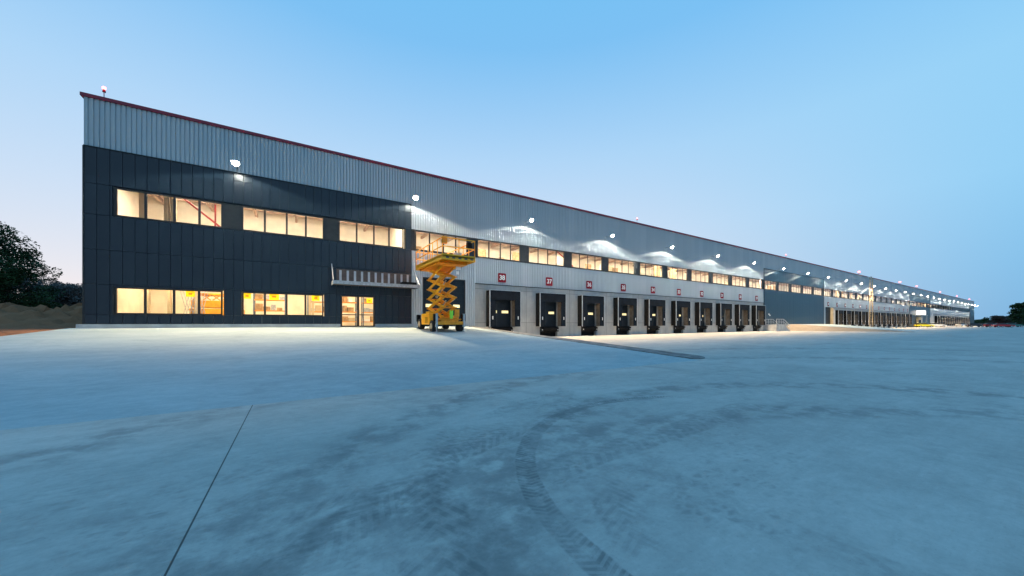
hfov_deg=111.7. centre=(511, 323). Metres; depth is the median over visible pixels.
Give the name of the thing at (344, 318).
carton
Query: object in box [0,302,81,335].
terrain
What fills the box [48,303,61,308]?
bush
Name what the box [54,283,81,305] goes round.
bush
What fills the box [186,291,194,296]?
notice
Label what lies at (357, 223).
window
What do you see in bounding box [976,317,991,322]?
tree
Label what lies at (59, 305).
bush
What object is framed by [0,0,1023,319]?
sky
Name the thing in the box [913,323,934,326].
parked car
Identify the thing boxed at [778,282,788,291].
window
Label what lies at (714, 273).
window
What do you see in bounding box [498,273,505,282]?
number sign
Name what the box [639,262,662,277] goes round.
window
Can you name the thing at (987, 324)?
parked car
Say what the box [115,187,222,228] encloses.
window
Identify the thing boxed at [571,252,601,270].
window
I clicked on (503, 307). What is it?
dock door
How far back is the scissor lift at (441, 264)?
23.97 m
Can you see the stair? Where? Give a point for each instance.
(776, 327)
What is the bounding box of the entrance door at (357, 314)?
[341,296,373,326]
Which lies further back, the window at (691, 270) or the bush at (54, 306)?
the window at (691, 270)
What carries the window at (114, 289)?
in the warehouse
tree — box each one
[0,221,65,306]
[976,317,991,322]
[987,315,1012,322]
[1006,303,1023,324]
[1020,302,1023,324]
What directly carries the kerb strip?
on the yard at (892, 452)
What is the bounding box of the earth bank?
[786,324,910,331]
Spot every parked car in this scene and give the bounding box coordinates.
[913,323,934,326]
[929,323,946,326]
[965,323,983,326]
[983,323,1003,326]
[991,323,1015,326]
[1004,323,1023,326]
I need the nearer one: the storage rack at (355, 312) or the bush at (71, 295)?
the storage rack at (355, 312)
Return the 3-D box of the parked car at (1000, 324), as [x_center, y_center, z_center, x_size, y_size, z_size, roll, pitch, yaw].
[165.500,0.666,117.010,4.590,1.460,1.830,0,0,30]
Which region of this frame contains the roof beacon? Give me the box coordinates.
[102,86,105,96]
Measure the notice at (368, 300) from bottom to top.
0.360 m
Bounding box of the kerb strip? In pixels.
[469,326,704,358]
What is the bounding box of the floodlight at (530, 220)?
[524,218,533,226]
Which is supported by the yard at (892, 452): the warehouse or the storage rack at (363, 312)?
the warehouse
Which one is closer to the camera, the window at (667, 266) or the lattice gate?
the lattice gate
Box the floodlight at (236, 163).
[230,159,240,172]
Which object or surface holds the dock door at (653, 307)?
in the warehouse
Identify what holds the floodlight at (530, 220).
attached to the warehouse
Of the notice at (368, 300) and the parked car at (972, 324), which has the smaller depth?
the notice at (368, 300)
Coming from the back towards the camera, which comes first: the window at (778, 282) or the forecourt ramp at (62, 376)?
the window at (778, 282)
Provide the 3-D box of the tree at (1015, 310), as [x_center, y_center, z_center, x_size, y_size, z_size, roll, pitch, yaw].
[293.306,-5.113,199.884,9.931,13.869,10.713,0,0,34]
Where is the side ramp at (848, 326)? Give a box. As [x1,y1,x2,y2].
[800,324,924,330]
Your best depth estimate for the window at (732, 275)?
56.95 m
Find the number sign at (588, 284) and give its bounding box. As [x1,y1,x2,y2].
[586,281,591,288]
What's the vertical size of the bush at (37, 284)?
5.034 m
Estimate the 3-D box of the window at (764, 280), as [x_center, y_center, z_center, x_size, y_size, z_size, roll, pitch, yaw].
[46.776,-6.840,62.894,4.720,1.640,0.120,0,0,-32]
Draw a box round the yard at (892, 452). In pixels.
[0,326,1023,575]
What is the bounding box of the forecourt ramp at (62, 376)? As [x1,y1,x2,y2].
[0,326,694,429]
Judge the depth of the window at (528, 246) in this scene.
35.88 m
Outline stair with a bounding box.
[765,319,789,330]
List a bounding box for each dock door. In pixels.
[496,300,510,326]
[541,302,555,326]
[587,303,594,325]
[622,305,627,325]
[652,306,655,325]
[679,307,681,325]
[697,308,703,325]
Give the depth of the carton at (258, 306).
25.26 m
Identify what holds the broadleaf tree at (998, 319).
on the yard at (892, 452)
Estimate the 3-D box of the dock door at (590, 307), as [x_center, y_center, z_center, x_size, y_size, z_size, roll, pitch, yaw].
[8.484,-1.100,39.197,2.300,2.900,0.115,0,0,-32]
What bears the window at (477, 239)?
in the warehouse
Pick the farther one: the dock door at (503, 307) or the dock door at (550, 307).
the dock door at (550, 307)
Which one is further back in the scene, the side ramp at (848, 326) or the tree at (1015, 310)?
the tree at (1015, 310)
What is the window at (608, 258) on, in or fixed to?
in the warehouse
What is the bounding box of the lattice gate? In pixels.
[180,291,207,313]
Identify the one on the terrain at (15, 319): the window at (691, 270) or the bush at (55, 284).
the bush at (55, 284)
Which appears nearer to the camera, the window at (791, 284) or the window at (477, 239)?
the window at (477, 239)
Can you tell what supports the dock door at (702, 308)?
in the warehouse
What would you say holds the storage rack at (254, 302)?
on the warehouse
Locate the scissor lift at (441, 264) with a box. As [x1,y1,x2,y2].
[416,236,474,331]
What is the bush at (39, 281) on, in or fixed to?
on the terrain at (15, 319)
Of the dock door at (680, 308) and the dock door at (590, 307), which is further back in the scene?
the dock door at (680, 308)
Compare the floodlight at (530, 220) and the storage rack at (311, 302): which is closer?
the storage rack at (311, 302)
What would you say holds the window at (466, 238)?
in the warehouse
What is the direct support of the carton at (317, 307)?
in the storage rack at (311, 302)
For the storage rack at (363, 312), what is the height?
2.900 m
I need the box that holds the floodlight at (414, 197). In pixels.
[410,195,418,204]
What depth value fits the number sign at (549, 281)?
35.93 m
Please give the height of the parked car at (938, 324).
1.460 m
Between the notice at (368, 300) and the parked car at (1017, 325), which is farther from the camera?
the parked car at (1017, 325)
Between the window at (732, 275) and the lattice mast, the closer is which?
the window at (732, 275)
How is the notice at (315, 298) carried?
attached to the warehouse
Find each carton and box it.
[255,294,262,298]
[255,303,262,309]
[315,305,320,310]
[342,316,347,320]
[347,307,353,311]
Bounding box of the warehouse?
[76,91,973,335]
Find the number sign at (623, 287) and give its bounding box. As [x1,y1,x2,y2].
[621,284,625,290]
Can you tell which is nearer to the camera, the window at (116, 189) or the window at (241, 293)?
the window at (116, 189)
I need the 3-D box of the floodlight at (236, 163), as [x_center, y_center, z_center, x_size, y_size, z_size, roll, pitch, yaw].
[-17.374,-9.805,21.912,0.480,0.550,1.337,0,0,-32]
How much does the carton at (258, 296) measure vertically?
0.366 m
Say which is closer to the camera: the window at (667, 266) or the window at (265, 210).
the window at (265, 210)
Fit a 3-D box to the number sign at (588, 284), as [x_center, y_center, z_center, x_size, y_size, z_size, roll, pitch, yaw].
[8.654,-4.300,38.927,0.880,0.880,0.044,0,0,-32]
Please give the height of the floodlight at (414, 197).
0.550 m
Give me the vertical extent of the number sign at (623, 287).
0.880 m
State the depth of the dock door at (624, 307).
42.50 m
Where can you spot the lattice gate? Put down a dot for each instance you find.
(193, 303)
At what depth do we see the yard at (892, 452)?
3.21 m
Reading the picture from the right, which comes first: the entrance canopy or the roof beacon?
the entrance canopy
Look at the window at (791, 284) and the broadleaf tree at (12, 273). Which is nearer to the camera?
the broadleaf tree at (12, 273)
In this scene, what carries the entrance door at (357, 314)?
in the warehouse
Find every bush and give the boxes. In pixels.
[1,274,62,302]
[8,279,67,304]
[23,301,62,306]
[27,282,71,304]
[30,282,81,304]
[39,284,81,305]
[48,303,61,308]
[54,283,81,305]
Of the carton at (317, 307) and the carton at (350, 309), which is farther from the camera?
the carton at (350, 309)
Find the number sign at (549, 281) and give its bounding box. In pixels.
[546,277,552,285]
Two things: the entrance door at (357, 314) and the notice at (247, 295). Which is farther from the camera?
the entrance door at (357, 314)
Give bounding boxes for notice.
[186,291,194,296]
[244,293,250,298]
[269,294,278,299]
[312,295,319,300]
[366,298,371,302]
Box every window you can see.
[112,286,223,315]
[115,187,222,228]
[240,291,323,316]
[242,205,323,239]
[339,219,403,248]
[415,230,467,255]
[477,239,519,261]
[528,246,564,266]
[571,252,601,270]
[608,258,634,274]
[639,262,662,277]
[667,266,687,280]
[691,270,708,282]
[713,273,728,284]
[732,275,745,286]
[749,278,761,288]
[764,280,775,290]
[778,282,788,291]
[791,284,800,292]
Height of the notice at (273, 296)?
0.420 m
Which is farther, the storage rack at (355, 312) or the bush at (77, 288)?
the bush at (77, 288)
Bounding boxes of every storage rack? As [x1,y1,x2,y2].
[253,293,285,314]
[307,295,323,314]
[342,297,356,325]
[361,297,372,325]
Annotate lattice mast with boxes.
[867,276,872,326]
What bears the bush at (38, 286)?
on the terrain at (15, 319)
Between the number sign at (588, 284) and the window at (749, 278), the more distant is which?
the window at (749, 278)

